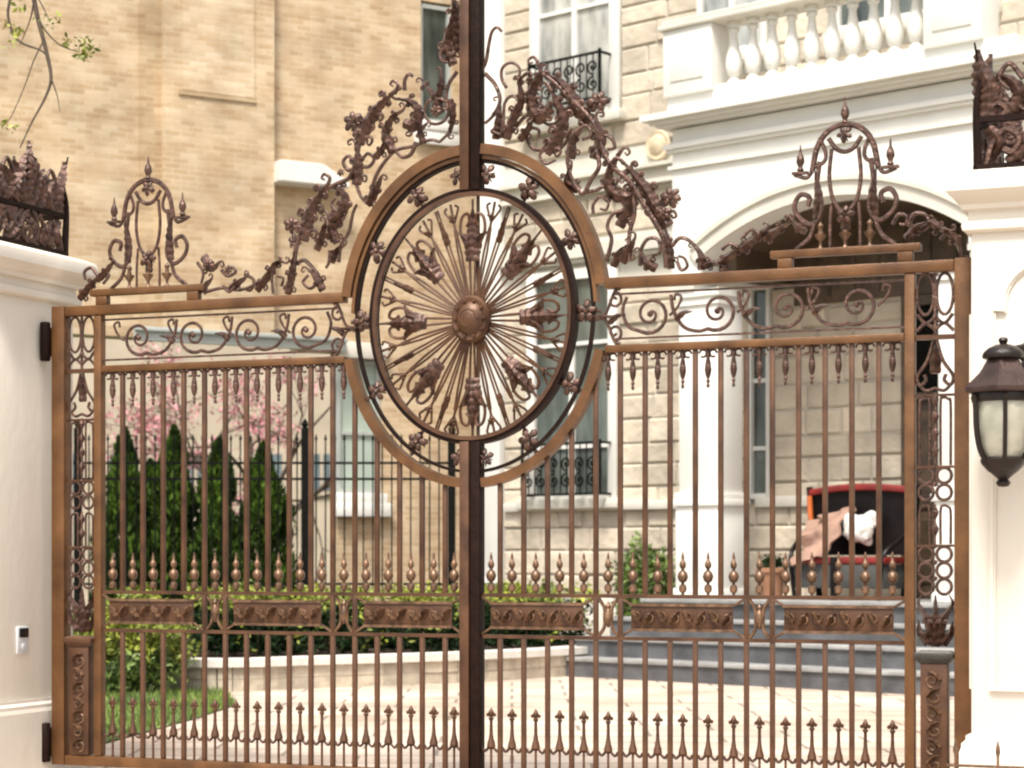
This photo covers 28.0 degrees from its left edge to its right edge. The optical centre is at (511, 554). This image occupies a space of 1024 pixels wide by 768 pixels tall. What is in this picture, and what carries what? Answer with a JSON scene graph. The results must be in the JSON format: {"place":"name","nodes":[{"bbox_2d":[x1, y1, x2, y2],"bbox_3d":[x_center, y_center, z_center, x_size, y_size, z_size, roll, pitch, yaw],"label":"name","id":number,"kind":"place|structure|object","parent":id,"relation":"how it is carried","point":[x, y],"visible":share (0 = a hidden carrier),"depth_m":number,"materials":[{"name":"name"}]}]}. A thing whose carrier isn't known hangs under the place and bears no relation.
{"place":"outdoors","nodes":[
{"label":"outdoors","id":0,"kind":"place"},
{"bbox_2d":[106,690,232,743],"bbox_3d":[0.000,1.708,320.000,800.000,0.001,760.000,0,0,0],"label":"ground","id":1,"kind":"structure","parent":0,"point":[160,728],"depth_m":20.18,"materials":[{"name":"plant"}]},
{"bbox_2d":[0,0,101,147],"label":"young tree","id":2,"kind":"object","parent":1,"relation":"on","point":[40,26],"visible":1,"depth_m":19.09,"materials":[{"name":"green plant"}]},
{"bbox_2d":[73,613,91,635],"bbox_3d":[-5.441,1.182,24.711,1.001,1.047,1.006,0,0,0],"label":"golden shrub","id":3,"kind":"object","parent":1,"relation":"on","point":[78,633],"visible":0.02,"depth_m":24.65,"materials":[{"name":"green plant"}]},
{"bbox_2d":[80,582,201,692],"bbox_3d":[-4.635,1.015,25.096,1.637,1.386,1.513,0,0,-38],"label":"golden shrub","id":4,"kind":"object","parent":1,"relation":"on","point":[173,653],"visible":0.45,"depth_m":24.77,"materials":[{"name":"green plant"}]},
{"bbox_2d":[73,337,329,609],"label":"neighbour house","id":5,"kind":"structure","parent":1,"relation":"on","point":[116,349],"depth_m":62.00,"materials":[{"name":"paint"}]},
{"bbox_2d":[73,449,87,494],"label":"window","id":6,"kind":"structure","parent":5,"relation":"in","point":[86,485],"depth_m":61.90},
{"bbox_2d":[106,449,139,489],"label":"window","id":7,"kind":"structure","parent":5,"relation":"in","point":[106,449],"depth_m":61.90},
{"bbox_2d":[188,449,210,491],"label":"window","id":8,"kind":"structure","parent":5,"relation":"in","point":[196,471],"depth_m":61.90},
{"bbox_2d":[253,449,286,493],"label":"window","id":9,"kind":"structure","parent":5,"relation":"in","point":[282,452],"depth_m":61.90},
{"bbox_2d":[314,449,329,494],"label":"window","id":10,"kind":"structure","parent":5,"relation":"in","point":[320,452],"depth_m":61.88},
{"bbox_2d":[84,340,329,588],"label":"blossom tree","id":11,"kind":"object","parent":1,"relation":"on","point":[253,425],"visible":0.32,"depth_m":45.66,"materials":[{"name":"pink plant"}]},
{"bbox_2d":[0,0,475,633],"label":"brick house","id":12,"kind":"structure","parent":1,"relation":"on","point":[226,116],"depth_m":33.66,"materials":[{"name":"beige brick"}]},
{"bbox_2d":[336,360,386,502],"bbox_3d":[-2.600,-2.105,34.862,0.930,2.430,0.310,0,0,-30],"label":"window","id":13,"kind":"structure","parent":12,"relation":"in","point":[343,406],"depth_m":34.86,"materials":[{"name":"grey metal"}]},
{"bbox_2d":[421,3,458,132],"bbox_3d":[-1.323,-8.445,35.600,0.740,2.210,0.310,0,0,-30],"label":"window","id":14,"kind":"structure","parent":12,"relation":"in","point":[434,19],"depth_m":35.65,"materials":[{"name":"grey metal"}]},
{"bbox_2d":[480,0,1023,696],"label":"stone house","id":15,"kind":"structure","parent":1,"relation":"on","point":[718,112],"depth_m":29.48,"materials":[{"name":"stone"}]},
{"bbox_2d":[516,264,619,509],"bbox_3d":[0.941,-2.705,33.424,2.160,3.910,0.230,0,0,42],"label":"window","id":16,"kind":"structure","parent":15,"relation":"in","point":[608,400],"depth_m":33.37,"materials":[{"name":"white paint"}]},
{"bbox_2d":[519,0,625,136],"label":"window","id":17,"kind":"structure","parent":15,"relation":"in","point":[558,29],"depth_m":33.36,"materials":[{"name":"white paint"}]},
{"bbox_2d":[696,0,767,63],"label":"window","id":18,"kind":"structure","parent":15,"relation":"in","point":[702,6],"depth_m":31.22,"materials":[{"name":"white paint"}]},
{"bbox_2d":[748,289,772,498],"bbox_3d":[3.753,-2.625,30.973,0.380,3.550,0.110,0,0,42],"label":"window","id":19,"kind":"structure","parent":15,"relation":"in","point":[759,396],"depth_m":31.00,"materials":[{"name":"white paint"}]},
{"bbox_2d":[756,552,787,594],"bbox_3d":[3.727,0.290,29.376,0.460,0.668,0.462,0,0,0],"label":"potted plant","id":20,"kind":"object","parent":15,"relation":"on","point":[765,583],"visible":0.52,"depth_m":29.24,"materials":[{"name":"green plant"}]},
{"bbox_2d":[788,484,921,600],"bbox_3d":[4.721,-0.188,28.716,1.899,1.636,0.830,0,0,42],"label":"porch settee","id":21,"kind":"object","parent":15,"relation":"on","point":[892,515],"visible":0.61,"depth_m":28.65,"materials":[{"name":"black leather"}]},
{"bbox_2d":[790,507,855,566],"bbox_3d":[4.359,-0.266,28.873,0.787,0.860,0.740,0,0,42],"label":"throw blanket","id":22,"kind":"object","parent":21,"relation":"on","point":[812,537],"visible":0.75,"depth_m":28.83,"materials":[{"name":"fabric"}]},
{"bbox_2d":[843,511,875,545],"bbox_3d":[4.839,-0.372,28.583,0.519,0.494,0.289,0,0,32],"label":"cushion","id":23,"kind":"object","parent":21,"relation":"on","point":[865,525],"visible":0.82,"depth_m":28.47,"materials":[{"name":"white fabric"}]},
{"bbox_2d":[822,0,1002,44],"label":"window","id":24,"kind":"structure","parent":15,"relation":"in","point":[842,14],"depth_m":29.60,"materials":[{"name":"white paint"}]},
{"bbox_2d":[901,294,937,597],"bbox_3d":[6.133,-1.530,28.791,1.440,4.300,0.170,0,0,42],"label":"door","id":25,"kind":"structure","parent":15,"relation":"in","point":[922,346],"depth_m":29.07,"materials":[{"name":"brown wood"}]},
{"bbox_2d":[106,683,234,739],"bbox_3d":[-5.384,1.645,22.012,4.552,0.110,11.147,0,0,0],"label":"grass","id":26,"kind":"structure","parent":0,"point":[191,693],"depth_m":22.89,"materials":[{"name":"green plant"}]},
{"bbox_2d":[87,677,953,767],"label":"driveway","id":27,"kind":"structure","parent":0,"point":[838,704],"depth_m":20.68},
{"bbox_2d":[0,241,97,767],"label":"stone pillar","id":28,"kind":"structure","parent":27,"relation":"on","point":[36,285],"depth_m":15.62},
{"bbox_2d":[15,626,28,653],"bbox_3d":[-3.713,0.645,15.556,0.034,0.210,0.150,0,0,22],"label":"doorbell","id":29,"kind":"object","parent":28,"relation":"attached to","point":[21,639],"visible":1,"depth_m":15.53,"materials":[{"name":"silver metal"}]},
{"bbox_2d":[19,628,28,637],"bbox_3d":[-3.702,0.590,15.552,0.009,0.070,0.110,0,0,22],"label":"camera window","id":30,"kind":"structure","parent":29,"relation":"in","point":[23,632],"depth_m":15.54,"materials":[{"name":"black glass"}]},
{"bbox_2d":[0,141,68,256],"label":"crown planter","id":31,"kind":"object","parent":28,"relation":"on","point":[32,195],"visible":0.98,"depth_m":15.76,"materials":[{"name":"brown metal"}]},
{"bbox_2d":[40,0,578,767],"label":"gate leaf","id":32,"kind":"object","parent":28,"relation":"attached to","point":[74,732],"visible":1,"depth_m":14.95,"materials":[{"name":"brown metal"}]},
{"bbox_2d":[106,645,587,691],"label":"planter wall","id":33,"kind":"structure","parent":27,"relation":"on","point":[511,666],"depth_m":26.46,"materials":[{"name":"beige stone"}]},
{"bbox_2d":[150,636,568,657],"bbox_3d":[-4.825,1.370,30.641,12.350,0.001,9.719,0,0,0],"label":"planting bed","id":34,"kind":"object","parent":33,"relation":"in","point":[284,647],"depth_m":28.80,"materials":[{"name":"soil"}]},
{"bbox_2d":[84,426,151,639],"bbox_3d":[-5.899,-0.298,30.959,1.007,3.337,1.159,0,0,0],"label":"cedar tree","id":35,"kind":"object","parent":34,"relation":"on","point":[113,508],"visible":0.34,"depth_m":30.82,"materials":[{"name":"green plant"}]},
{"bbox_2d":[146,457,180,597],"bbox_3d":[-5.629,-0.077,31.891,1.111,2.894,1.216,0,0,0],"label":"cedar tree","id":36,"kind":"object","parent":34,"relation":"on","point":[149,472],"visible":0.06,"depth_m":31.81,"materials":[{"name":"green plant"}]},
{"bbox_2d":[143,423,200,628],"bbox_3d":[-5.139,-0.327,31.323,1.304,3.394,1.339,0,0,-39],"label":"cedar tree","id":37,"kind":"object","parent":34,"relation":"on","point":[175,431],"visible":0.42,"depth_m":31.06,"materials":[{"name":"green plant"}]},
{"bbox_2d":[179,435,263,645],"bbox_3d":[-4.428,-0.224,31.010,1.139,3.188,1.165,0,0,-33],"label":"cedar tree","id":38,"kind":"object","parent":34,"relation":"on","point":[217,511],"visible":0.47,"depth_m":30.82,"materials":[{"name":"green plant"}]},
{"bbox_2d":[73,419,457,647],"bbox_3d":[-3.592,-0.287,29.600,5.624,3.374,0.120,0,0,0],"label":"iron fence","id":39,"kind":"object","parent":34,"relation":"on","point":[451,503],"visible":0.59,"depth_m":29.59,"materials":[{"name":"black metal"}]},
{"bbox_2d":[236,438,298,642],"bbox_3d":[-3.800,-0.208,31.349,1.245,3.155,1.456,0,0,-42],"label":"cedar tree","id":40,"kind":"object","parent":34,"relation":"on","point":[255,516],"visible":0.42,"depth_m":31.22,"materials":[{"name":"green plant"}]},
{"bbox_2d":[184,578,600,657],"bbox_3d":[-1.395,0.833,28.755,6.832,1.112,1.734,0,0,-36],"label":"hedge","id":41,"kind":"object","parent":34,"relation":"on","point":[300,646],"visible":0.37,"depth_m":27.90,"materials":[{"name":"green plant"}]},
{"bbox_2d":[606,530,675,616],"bbox_3d":[2.020,0.498,31.278,1.198,1.753,1.304,0,0,0],"label":"leafy bush","id":42,"kind":"object","parent":34,"relation":"on","point":[652,554],"visible":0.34,"depth_m":31.09,"materials":[{"name":"green plant"}]},
{"bbox_2d":[945,166,1023,767],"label":"stone pillar","id":43,"kind":"structure","parent":27,"relation":"on","point":[990,202],"depth_m":12.42,"materials":[{"name":"white stone"}]},
{"bbox_2d":[470,0,970,767],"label":"gate leaf","id":44,"kind":"object","parent":43,"relation":"attached to","point":[562,190],"visible":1,"depth_m":13.79,"materials":[{"name":"brown metal"}]},
{"bbox_2d":[965,337,1023,486],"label":"wall lantern","id":45,"kind":"object","parent":43,"relation":"attached to","point":[994,387],"depth_m":11.97,"materials":[{"name":"brown metal"}]},
{"bbox_2d":[971,43,1023,169],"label":"crown planter","id":46,"kind":"object","parent":43,"relation":"on","point":[998,119],"visible":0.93,"depth_m":12.51,"materials":[{"name":"brown metal"}]},
{"bbox_2d":[947,739,1023,767],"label":"edging fence","id":47,"kind":"object","parent":27,"relation":"on","point":[955,752],"visible":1,"depth_m":12.22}
]}

